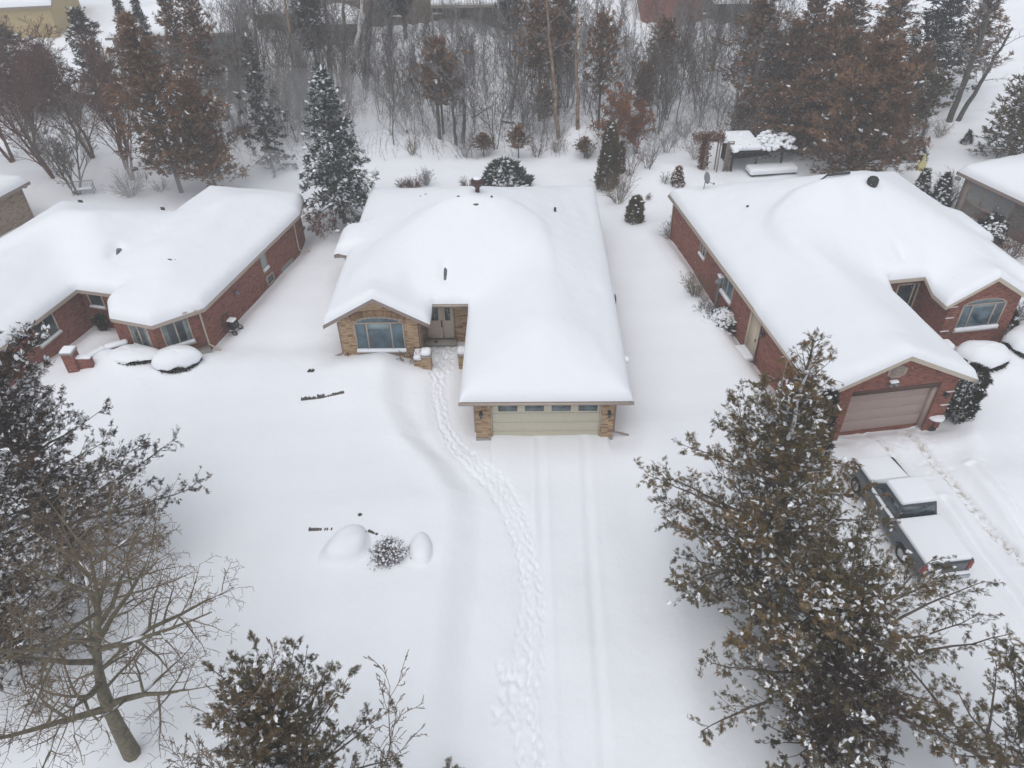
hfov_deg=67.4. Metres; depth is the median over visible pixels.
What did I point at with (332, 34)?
bare sapling
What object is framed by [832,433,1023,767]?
driveway
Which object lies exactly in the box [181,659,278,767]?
bare sapling
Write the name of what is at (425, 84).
bare sapling
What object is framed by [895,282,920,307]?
window
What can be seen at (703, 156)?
garden arch
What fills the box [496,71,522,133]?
bare sapling
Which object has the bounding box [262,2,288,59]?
bare sapling
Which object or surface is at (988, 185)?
brick house
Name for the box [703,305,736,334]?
snowy bush
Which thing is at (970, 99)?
bare tree
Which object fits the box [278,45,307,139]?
bare sapling
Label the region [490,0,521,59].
conifer tree
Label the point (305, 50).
bare sapling
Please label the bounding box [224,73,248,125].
bare sapling
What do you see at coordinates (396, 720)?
bare sapling
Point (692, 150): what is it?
twiggy shrub
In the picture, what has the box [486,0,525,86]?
bare sapling
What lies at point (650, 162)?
twiggy shrub
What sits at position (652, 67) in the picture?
bare sapling
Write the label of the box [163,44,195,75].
bare sapling
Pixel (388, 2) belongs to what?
conifer tree
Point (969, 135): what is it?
cone bush
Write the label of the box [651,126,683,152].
twiggy shrub
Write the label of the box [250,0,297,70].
bare sapling
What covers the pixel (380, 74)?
bare sapling
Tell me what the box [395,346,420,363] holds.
twiggy shrub
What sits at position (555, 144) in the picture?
twiggy shrub
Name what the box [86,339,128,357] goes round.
garden wall
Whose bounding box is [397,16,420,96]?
bare sapling
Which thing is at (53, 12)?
house
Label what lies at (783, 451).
cedar tree
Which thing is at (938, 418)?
bird bath
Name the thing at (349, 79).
bare sapling
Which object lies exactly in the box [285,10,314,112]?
bare sapling
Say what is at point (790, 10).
bare sapling
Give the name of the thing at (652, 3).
bare sapling
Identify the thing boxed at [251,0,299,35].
brick house
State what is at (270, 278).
window
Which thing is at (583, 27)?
bare sapling
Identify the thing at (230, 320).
hose reel cart
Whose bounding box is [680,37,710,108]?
bare sapling
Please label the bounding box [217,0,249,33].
bare sapling
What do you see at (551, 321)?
brick house
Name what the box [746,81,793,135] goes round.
cedar tree
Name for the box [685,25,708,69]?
bare sapling
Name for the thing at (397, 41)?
bare sapling
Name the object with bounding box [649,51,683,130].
bare sapling
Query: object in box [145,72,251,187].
cedar tree
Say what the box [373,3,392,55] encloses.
bare sapling
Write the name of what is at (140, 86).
cedar tree
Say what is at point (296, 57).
bare sapling
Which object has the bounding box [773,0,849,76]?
cedar tree
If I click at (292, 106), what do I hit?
bare sapling
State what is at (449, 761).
cedar seedling
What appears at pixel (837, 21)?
cedar tree
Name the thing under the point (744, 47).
bare sapling
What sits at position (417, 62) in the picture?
bare sapling
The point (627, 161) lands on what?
twiggy shrub
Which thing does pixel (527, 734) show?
footpath
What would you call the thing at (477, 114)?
fallen trunk
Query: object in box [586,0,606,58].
bare sapling
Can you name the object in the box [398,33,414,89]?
bare sapling
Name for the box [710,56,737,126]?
bare sapling
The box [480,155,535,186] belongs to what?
pine shrub
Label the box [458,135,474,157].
twiggy shrub
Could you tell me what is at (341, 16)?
bare sapling
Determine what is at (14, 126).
bare tree
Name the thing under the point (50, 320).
window
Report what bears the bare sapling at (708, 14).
on the snow ground at (276, 456)
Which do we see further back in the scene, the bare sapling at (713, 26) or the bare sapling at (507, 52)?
the bare sapling at (713, 26)
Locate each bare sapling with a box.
[159,722,207,767]
[162,714,231,767]
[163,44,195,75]
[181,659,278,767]
[194,41,230,114]
[197,0,225,12]
[197,0,248,24]
[202,18,232,81]
[203,0,248,123]
[204,42,231,123]
[208,6,270,132]
[211,8,235,58]
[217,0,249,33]
[218,0,258,89]
[220,35,247,134]
[221,55,250,139]
[222,11,282,131]
[224,6,251,57]
[224,35,279,112]
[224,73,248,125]
[224,73,259,122]
[226,0,252,38]
[227,11,250,79]
[228,0,253,41]
[230,0,256,31]
[230,45,260,106]
[238,0,272,60]
[238,2,288,126]
[244,0,275,37]
[245,37,300,135]
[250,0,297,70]
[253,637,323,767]
[255,0,277,31]
[255,0,294,58]
[255,85,281,146]
[258,0,276,42]
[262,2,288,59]
[262,34,287,74]
[265,0,285,45]
[266,62,308,142]
[271,7,333,115]
[274,5,307,76]
[274,71,297,124]
[274,77,304,129]
[275,0,298,54]
[276,4,291,43]
[277,26,321,126]
[277,27,314,125]
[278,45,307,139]
[283,35,319,97]
[284,57,313,133]
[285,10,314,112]
[286,33,306,124]
[292,40,316,116]
[300,0,370,94]
[301,72,320,120]
[307,0,346,80]
[313,0,353,58]
[313,18,340,82]
[316,3,344,93]
[318,0,366,63]
[324,0,381,90]
[328,0,374,61]
[329,58,355,130]
[330,22,363,79]
[333,50,356,110]
[334,7,356,49]
[335,36,372,95]
[336,52,355,126]
[338,87,354,132]
[346,13,380,122]
[353,13,385,100]
[355,36,379,86]
[359,16,394,114]
[362,18,377,73]
[363,650,426,767]
[366,25,412,144]
[373,0,396,58]
[373,0,403,83]
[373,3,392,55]
[376,27,403,127]
[376,29,406,86]
[377,9,409,99]
[377,68,406,134]
[380,45,398,95]
[381,62,401,97]
[382,28,403,66]
[383,14,422,75]
[385,82,411,129]
[396,54,415,116]
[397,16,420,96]
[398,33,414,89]
[399,46,425,113]
[401,0,438,64]
[401,16,425,92]
[402,83,427,133]
[403,49,426,124]
[407,42,451,117]
[410,34,430,106]
[415,31,436,118]
[416,1,446,66]
[430,21,445,36]
[431,15,470,58]
[432,0,466,59]
[433,0,458,54]
[437,0,461,58]
[444,43,467,76]
[445,49,478,123]
[446,26,474,81]
[448,3,476,61]
[452,31,478,85]
[454,18,480,74]
[454,29,477,87]
[457,73,479,133]
[463,21,483,98]
[463,81,484,139]
[464,0,492,68]
[464,17,497,79]
[467,0,494,90]
[471,0,491,24]
[473,31,520,149]
[475,47,491,105]
[483,2,506,72]
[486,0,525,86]
[491,25,504,63]
[495,35,511,94]
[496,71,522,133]
[497,0,526,78]
[497,27,565,131]
[497,46,528,94]
[499,80,528,126]
[500,36,522,126]
[504,18,561,95]
[505,0,527,51]
[509,1,525,66]
[509,23,534,86]
[509,68,548,137]
[511,29,533,77]
[512,2,529,72]
[515,61,538,109]
[517,5,582,84]
[545,24,580,107]
[549,51,574,117]
[563,0,593,111]
[566,50,574,95]
[568,0,597,107]
[572,1,590,50]
[573,26,589,80]
[575,43,619,114]
[576,0,613,44]
[578,58,604,129]
[579,1,598,59]
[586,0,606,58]
[589,0,614,38]
[600,0,627,37]
[606,13,643,119]
[607,38,630,117]
[608,75,647,119]
[609,4,632,86]
[610,0,633,53]
[615,0,674,95]
[615,25,639,115]
[618,52,634,92]
[624,25,661,97]
[625,21,637,74]
[625,44,651,81]
[628,17,689,134]
[629,41,642,84]
[630,0,646,44]
[635,39,663,115]
[641,15,705,119]
[642,18,658,80]
[644,0,658,39]
[644,39,667,123]
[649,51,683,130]
[650,25,686,100]
[663,22,698,122]
[668,10,705,67]
[670,1,689,81]
[671,16,696,77]
[673,0,704,62]
[676,0,705,59]
[676,46,700,110]
[678,0,703,37]
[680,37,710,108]
[683,0,712,94]
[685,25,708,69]
[686,66,705,113]
[688,51,722,127]
[692,39,721,91]
[694,0,715,60]
[698,3,727,76]
[699,0,718,51]
[700,0,717,51]
[701,0,721,50]
[701,0,727,67]
[701,30,721,94]
[705,20,731,86]
[706,0,736,58]
[707,18,727,101]
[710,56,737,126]
[711,0,731,50]
[717,1,741,71]
[721,0,748,55]
[722,1,735,38]
[724,0,753,64]
[724,4,761,110]
[727,0,743,40]
[730,0,759,55]
[730,6,745,70]
[731,1,756,56]
[736,31,769,94]
[755,25,786,114]
[762,0,793,69]
[764,1,806,35]
[765,1,807,61]
[782,0,801,32]
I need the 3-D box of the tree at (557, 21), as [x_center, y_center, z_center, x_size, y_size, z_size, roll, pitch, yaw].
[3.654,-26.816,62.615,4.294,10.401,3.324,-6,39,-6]
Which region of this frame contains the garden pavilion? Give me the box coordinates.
[720,129,797,171]
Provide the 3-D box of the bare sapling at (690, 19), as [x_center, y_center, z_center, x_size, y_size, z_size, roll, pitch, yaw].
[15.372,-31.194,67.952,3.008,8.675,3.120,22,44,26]
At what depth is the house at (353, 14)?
76.36 m
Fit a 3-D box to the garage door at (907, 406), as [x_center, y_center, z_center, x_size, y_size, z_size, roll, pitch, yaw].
[16.478,1.111,33.819,4.070,2.380,0.220,-6,39,-6]
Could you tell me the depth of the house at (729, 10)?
77.37 m
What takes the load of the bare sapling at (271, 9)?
on the snow ground at (276, 456)
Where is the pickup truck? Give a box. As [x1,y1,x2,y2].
[847,456,974,582]
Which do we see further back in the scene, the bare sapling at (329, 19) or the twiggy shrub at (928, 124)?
the bare sapling at (329, 19)
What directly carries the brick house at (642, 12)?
on the snow ground at (276, 456)
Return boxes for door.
[427,308,455,338]
[490,405,601,435]
[744,311,761,360]
[840,387,937,431]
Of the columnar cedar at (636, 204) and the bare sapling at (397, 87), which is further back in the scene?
the bare sapling at (397, 87)
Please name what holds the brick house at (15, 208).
on the snow ground at (276, 456)
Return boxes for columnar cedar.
[593,121,621,190]
[619,140,625,174]
[624,194,645,223]
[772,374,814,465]
[807,386,841,467]
[945,361,993,424]
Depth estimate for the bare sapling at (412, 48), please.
64.46 m
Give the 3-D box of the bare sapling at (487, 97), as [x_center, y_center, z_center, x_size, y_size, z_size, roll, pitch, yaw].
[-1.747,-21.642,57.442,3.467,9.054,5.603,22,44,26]
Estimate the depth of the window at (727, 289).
40.80 m
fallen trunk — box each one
[385,92,407,132]
[471,100,497,116]
[503,118,532,124]
[513,119,532,142]
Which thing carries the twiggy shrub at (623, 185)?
on the snow ground at (276, 456)
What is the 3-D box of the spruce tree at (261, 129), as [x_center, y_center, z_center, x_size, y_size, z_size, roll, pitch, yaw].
[-18.087,-19.979,55.520,4.389,10.392,6.219,-1,38,0]
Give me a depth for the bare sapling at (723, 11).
70.64 m
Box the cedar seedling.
[442,756,463,767]
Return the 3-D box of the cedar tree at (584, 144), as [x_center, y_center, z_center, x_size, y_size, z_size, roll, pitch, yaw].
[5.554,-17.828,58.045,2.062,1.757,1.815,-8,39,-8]
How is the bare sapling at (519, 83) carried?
on the snow ground at (276, 456)
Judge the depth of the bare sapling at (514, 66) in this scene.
61.83 m
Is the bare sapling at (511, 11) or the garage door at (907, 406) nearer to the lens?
the garage door at (907, 406)
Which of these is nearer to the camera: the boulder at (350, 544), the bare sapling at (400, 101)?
the boulder at (350, 544)
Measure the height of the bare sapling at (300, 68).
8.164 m
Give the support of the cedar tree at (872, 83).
on the snow ground at (276, 456)
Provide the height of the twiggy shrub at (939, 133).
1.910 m
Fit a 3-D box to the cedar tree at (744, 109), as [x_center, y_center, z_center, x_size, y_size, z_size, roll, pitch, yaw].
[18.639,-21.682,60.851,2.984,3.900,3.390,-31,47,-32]
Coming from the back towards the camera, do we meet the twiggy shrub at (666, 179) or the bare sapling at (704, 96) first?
the bare sapling at (704, 96)
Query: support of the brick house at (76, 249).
on the snow ground at (276, 456)
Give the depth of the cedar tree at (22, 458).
25.21 m
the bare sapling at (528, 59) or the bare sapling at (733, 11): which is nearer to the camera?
the bare sapling at (528, 59)
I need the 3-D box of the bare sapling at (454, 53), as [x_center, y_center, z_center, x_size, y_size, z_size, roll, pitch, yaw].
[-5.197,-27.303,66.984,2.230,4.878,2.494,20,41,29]
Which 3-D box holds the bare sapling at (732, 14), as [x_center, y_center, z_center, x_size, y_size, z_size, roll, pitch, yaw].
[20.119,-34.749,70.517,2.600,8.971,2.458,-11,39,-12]
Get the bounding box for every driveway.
[430,434,651,767]
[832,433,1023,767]
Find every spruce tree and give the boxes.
[233,33,298,177]
[298,61,378,233]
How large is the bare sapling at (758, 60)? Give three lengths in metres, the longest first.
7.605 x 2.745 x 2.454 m
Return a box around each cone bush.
[670,165,685,187]
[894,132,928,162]
[913,167,932,195]
[930,171,954,207]
[959,129,974,144]
[1004,307,1020,334]
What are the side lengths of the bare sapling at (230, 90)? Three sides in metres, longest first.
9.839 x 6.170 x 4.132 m
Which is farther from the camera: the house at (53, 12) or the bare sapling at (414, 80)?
the house at (53, 12)
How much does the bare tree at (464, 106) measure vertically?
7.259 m
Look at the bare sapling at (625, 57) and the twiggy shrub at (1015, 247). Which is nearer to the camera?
the twiggy shrub at (1015, 247)
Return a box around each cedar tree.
[0,320,212,610]
[0,540,110,714]
[96,8,229,192]
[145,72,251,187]
[151,0,203,83]
[172,0,242,139]
[192,630,406,767]
[403,33,468,134]
[470,132,495,155]
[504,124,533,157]
[509,0,579,121]
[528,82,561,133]
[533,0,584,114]
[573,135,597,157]
[580,9,628,129]
[627,57,658,109]
[633,327,923,679]
[644,14,689,98]
[687,486,1020,767]
[703,0,792,96]
[725,84,762,132]
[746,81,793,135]
[750,635,920,767]
[754,67,843,157]
[757,17,823,117]
[765,729,883,767]
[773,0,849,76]
[785,5,858,107]
[798,32,930,173]
[801,25,875,129]
[817,0,880,62]
[829,15,911,135]
[853,73,928,155]
[856,0,935,60]
[881,629,1023,767]
[897,66,959,142]
[906,42,939,123]
[944,0,1014,84]
[965,74,1023,157]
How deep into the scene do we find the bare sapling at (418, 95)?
60.64 m
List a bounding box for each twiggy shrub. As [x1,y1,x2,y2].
[101,167,154,197]
[150,177,168,191]
[367,535,408,569]
[395,175,414,187]
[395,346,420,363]
[403,133,419,154]
[405,175,424,187]
[417,165,435,185]
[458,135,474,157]
[460,175,477,185]
[527,140,551,157]
[547,133,566,152]
[578,143,596,158]
[591,164,642,203]
[619,137,648,175]
[635,144,659,169]
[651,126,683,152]
[658,215,671,236]
[660,171,670,183]
[665,109,703,138]
[678,267,714,298]
[684,130,712,159]
[694,294,717,312]
[913,114,941,136]
[931,169,964,202]
[933,119,954,137]
[970,207,989,223]
[995,224,1023,258]
[1017,302,1023,320]
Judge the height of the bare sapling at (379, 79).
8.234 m
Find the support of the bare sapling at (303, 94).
on the snow ground at (276, 456)
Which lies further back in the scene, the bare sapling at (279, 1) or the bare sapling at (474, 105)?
the bare sapling at (279, 1)
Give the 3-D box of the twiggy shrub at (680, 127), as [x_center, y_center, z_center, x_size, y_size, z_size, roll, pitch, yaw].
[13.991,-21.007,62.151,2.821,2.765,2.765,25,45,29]
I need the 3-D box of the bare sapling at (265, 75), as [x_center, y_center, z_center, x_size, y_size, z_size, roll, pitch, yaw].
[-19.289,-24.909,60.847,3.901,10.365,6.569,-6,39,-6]
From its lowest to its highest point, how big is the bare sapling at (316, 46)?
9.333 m
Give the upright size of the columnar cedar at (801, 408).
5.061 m
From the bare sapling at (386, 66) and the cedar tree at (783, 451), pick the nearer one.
the cedar tree at (783, 451)
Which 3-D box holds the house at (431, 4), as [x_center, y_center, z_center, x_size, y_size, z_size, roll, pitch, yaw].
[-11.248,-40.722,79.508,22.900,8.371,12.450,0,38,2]
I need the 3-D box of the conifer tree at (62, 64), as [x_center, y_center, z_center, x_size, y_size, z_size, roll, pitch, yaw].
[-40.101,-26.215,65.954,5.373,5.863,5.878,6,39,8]
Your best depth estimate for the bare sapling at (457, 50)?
62.27 m
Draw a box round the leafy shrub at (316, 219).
[301,199,347,238]
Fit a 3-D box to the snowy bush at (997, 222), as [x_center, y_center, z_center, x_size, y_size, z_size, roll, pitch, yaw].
[29.441,-9.631,47.276,2.687,2.213,2.692,-1,38,0]
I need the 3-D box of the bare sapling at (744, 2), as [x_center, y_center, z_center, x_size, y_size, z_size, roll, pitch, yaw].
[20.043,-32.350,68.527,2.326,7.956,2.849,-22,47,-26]
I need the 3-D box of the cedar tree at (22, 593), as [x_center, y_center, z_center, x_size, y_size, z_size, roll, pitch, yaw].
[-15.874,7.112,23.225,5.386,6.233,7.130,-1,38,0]
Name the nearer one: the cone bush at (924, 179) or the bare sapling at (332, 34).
the cone bush at (924, 179)
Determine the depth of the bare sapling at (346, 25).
68.61 m
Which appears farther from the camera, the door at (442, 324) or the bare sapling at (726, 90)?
the bare sapling at (726, 90)
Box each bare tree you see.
[0,14,71,153]
[0,14,111,158]
[0,44,54,178]
[0,106,14,162]
[16,92,100,194]
[64,25,149,180]
[79,49,141,169]
[183,45,240,137]
[197,18,253,138]
[227,0,272,75]
[256,0,304,121]
[321,0,339,72]
[336,0,360,92]
[337,0,398,87]
[402,0,412,38]
[413,32,463,139]
[428,58,489,145]
[441,59,493,142]
[493,51,529,108]
[657,39,695,115]
[711,77,756,130]
[921,79,969,135]
[943,0,1001,122]
[956,27,1022,121]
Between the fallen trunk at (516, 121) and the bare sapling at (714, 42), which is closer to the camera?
the fallen trunk at (516, 121)
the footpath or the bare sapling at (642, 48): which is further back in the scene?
the bare sapling at (642, 48)
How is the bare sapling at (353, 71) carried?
on the snow ground at (276, 456)
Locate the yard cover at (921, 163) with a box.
[915,144,933,170]
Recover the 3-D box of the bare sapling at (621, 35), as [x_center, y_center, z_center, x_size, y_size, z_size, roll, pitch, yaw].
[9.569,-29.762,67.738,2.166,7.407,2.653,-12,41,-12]
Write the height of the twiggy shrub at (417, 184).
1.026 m
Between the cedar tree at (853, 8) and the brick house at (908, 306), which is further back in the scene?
the cedar tree at (853, 8)
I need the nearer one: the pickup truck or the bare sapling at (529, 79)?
the pickup truck
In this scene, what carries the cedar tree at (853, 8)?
on the snow ground at (276, 456)
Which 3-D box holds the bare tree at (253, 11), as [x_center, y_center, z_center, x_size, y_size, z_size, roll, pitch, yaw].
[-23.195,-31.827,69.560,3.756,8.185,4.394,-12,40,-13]
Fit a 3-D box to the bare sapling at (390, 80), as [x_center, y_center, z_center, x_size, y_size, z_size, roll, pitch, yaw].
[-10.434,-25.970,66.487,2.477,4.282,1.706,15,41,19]
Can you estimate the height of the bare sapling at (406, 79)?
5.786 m
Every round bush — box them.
[110,344,158,366]
[151,344,203,373]
[955,340,1009,372]
[1000,324,1023,357]
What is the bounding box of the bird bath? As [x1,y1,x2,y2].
[927,415,944,430]
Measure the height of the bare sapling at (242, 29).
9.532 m
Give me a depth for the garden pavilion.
55.69 m
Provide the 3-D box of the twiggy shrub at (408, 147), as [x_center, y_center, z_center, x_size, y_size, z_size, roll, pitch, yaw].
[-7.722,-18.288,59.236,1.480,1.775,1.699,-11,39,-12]
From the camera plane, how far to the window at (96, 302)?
40.83 m
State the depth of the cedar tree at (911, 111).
55.64 m
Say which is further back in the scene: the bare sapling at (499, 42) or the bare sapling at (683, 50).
the bare sapling at (499, 42)
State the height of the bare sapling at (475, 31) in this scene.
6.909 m
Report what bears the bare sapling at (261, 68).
on the snow ground at (276, 456)
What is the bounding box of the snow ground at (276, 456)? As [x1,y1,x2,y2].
[0,0,1023,767]
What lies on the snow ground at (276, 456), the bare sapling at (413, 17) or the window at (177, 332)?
the bare sapling at (413, 17)
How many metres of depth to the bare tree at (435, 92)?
59.35 m
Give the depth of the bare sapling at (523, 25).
67.94 m
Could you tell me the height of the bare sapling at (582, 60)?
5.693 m
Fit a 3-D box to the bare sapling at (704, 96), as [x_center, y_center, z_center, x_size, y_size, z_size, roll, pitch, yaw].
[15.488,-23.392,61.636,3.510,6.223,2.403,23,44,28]
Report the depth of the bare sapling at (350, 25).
66.16 m
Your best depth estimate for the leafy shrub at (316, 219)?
48.07 m
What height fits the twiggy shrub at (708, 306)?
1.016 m
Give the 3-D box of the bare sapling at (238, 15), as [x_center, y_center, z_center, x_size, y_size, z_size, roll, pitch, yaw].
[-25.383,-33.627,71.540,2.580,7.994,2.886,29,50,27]
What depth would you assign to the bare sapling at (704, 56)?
66.04 m
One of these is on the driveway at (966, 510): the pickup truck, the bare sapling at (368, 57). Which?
the pickup truck
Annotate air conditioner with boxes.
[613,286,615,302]
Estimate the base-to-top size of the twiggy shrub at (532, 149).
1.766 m
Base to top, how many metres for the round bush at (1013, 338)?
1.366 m
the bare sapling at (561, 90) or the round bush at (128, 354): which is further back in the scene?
the bare sapling at (561, 90)
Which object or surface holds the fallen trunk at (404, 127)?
on the snow ground at (276, 456)
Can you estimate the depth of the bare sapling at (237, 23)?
68.73 m
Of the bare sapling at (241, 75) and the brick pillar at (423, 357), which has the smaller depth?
the brick pillar at (423, 357)
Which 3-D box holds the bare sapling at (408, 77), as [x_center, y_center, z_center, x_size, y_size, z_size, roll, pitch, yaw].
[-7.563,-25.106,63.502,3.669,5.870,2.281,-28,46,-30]
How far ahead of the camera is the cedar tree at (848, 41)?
57.07 m
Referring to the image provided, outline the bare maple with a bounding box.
[0,448,253,767]
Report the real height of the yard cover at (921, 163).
2.006 m
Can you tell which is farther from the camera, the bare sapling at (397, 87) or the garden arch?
the bare sapling at (397, 87)
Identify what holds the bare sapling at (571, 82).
on the snow ground at (276, 456)
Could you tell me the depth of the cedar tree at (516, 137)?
57.67 m
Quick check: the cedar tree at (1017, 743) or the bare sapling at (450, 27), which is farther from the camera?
the bare sapling at (450, 27)
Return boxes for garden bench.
[70,180,95,195]
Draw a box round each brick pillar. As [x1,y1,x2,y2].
[59,346,94,372]
[413,347,432,370]
[457,346,464,368]
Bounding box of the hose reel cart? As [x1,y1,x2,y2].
[221,313,242,335]
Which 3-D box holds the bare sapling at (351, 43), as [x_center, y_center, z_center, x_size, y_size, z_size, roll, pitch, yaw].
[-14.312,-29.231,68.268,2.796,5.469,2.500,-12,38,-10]
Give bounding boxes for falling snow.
[0,0,1021,754]
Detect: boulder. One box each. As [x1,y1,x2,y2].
[318,524,370,567]
[408,532,432,565]
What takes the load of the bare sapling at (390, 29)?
on the snow ground at (276, 456)
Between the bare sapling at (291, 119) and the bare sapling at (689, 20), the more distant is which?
the bare sapling at (689, 20)
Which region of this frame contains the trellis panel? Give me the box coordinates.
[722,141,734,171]
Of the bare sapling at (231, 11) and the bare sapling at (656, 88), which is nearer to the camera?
the bare sapling at (656, 88)
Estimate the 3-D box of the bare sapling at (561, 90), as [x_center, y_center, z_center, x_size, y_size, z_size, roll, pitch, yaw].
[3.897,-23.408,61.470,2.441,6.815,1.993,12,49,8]
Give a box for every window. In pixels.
[32,313,62,348]
[86,294,106,309]
[127,325,153,346]
[160,318,196,346]
[260,253,269,272]
[266,271,274,285]
[353,316,407,353]
[431,0,443,14]
[698,243,706,261]
[719,274,733,305]
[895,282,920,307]
[952,298,1007,333]
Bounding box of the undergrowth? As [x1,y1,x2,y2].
[161,2,802,160]
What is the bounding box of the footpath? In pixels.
[422,344,556,767]
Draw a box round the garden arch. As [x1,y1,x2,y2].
[691,128,726,172]
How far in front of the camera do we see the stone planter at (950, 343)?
37.73 m
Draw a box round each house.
[0,0,80,38]
[0,174,33,235]
[0,186,310,392]
[105,1,247,66]
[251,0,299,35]
[294,0,506,34]
[314,3,365,45]
[323,176,633,440]
[637,0,714,23]
[664,171,1023,440]
[713,0,759,23]
[954,153,1023,243]
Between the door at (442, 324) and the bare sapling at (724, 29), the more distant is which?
the bare sapling at (724, 29)
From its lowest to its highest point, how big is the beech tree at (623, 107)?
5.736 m
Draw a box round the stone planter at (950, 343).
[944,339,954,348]
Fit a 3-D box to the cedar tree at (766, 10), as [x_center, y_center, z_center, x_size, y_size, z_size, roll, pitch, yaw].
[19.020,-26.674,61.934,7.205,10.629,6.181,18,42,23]
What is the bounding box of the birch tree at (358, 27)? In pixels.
[347,0,367,91]
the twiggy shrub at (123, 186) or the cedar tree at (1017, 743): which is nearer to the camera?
the cedar tree at (1017, 743)
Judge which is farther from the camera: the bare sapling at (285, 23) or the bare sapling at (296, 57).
the bare sapling at (285, 23)
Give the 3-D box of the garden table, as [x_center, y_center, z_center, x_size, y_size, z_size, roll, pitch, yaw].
[18.897,-15.386,56.105,3.600,1.200,1.200,-5,39,-5]
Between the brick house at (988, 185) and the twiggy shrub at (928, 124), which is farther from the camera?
the twiggy shrub at (928, 124)
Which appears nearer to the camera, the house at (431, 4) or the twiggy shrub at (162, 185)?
the twiggy shrub at (162, 185)
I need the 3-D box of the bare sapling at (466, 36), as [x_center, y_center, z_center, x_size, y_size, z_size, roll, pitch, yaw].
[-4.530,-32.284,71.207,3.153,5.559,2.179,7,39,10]
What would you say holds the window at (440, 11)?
in the house at (431, 4)
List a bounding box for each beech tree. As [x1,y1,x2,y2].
[588,81,640,140]
[618,99,656,153]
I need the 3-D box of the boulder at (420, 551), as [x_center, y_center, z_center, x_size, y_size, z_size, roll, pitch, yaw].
[-3.408,6.029,28.527,1.168,0.500,1.974,-3,38,-2]
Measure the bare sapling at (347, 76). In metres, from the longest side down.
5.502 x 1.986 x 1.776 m
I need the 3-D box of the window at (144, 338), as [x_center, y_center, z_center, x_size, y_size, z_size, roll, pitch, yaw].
[-18.636,-2.381,38.443,1.335,1.705,0.340,8,39,11]
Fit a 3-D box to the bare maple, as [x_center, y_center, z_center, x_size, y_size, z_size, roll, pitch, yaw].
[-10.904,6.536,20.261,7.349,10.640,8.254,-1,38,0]
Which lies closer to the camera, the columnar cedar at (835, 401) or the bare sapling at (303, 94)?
the columnar cedar at (835, 401)
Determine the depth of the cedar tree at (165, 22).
62.31 m
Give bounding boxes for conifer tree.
[0,22,73,108]
[15,42,77,115]
[63,5,135,111]
[112,0,139,76]
[129,0,167,82]
[288,0,332,67]
[373,0,406,41]
[388,0,413,39]
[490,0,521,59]
[550,0,581,86]
[904,0,976,100]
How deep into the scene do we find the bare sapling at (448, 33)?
69.76 m
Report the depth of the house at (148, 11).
72.92 m
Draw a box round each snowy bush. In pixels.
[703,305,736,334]
[977,210,1008,248]
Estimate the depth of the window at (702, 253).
43.66 m
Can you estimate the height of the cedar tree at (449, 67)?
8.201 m
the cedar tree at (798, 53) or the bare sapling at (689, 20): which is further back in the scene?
the bare sapling at (689, 20)
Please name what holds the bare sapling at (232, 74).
on the snow ground at (276, 456)
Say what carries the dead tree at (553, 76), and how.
on the snow ground at (276, 456)
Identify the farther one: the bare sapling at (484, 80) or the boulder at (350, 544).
the bare sapling at (484, 80)
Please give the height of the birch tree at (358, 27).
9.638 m
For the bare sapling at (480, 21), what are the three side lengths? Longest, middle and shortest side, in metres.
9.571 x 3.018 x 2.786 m
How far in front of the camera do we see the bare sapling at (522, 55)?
67.21 m
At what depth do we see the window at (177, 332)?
38.69 m
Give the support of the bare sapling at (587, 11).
on the snow ground at (276, 456)
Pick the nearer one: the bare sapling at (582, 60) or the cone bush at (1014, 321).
the cone bush at (1014, 321)
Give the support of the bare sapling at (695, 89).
on the snow ground at (276, 456)
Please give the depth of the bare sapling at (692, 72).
63.27 m
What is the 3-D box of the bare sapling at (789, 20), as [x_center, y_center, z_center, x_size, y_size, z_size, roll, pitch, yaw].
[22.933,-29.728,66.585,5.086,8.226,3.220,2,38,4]
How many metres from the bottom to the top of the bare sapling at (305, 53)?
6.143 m
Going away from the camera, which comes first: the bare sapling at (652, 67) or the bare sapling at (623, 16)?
the bare sapling at (652, 67)
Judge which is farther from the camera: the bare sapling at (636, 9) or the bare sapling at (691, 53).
the bare sapling at (636, 9)
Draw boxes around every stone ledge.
[301,391,343,400]
[308,527,331,530]
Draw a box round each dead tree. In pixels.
[535,0,570,139]
[539,2,594,129]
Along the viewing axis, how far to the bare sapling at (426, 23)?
63.32 m
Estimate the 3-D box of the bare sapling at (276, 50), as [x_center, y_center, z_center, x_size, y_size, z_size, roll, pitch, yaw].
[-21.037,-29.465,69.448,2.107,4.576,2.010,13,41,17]
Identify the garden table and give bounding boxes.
[745,162,797,176]
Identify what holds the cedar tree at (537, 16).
on the snow ground at (276, 456)
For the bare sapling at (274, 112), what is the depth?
59.42 m
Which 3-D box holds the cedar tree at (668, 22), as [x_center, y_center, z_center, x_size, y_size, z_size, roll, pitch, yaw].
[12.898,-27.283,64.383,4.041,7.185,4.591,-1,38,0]
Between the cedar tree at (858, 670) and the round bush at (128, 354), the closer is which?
the cedar tree at (858, 670)
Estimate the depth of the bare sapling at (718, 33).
64.27 m

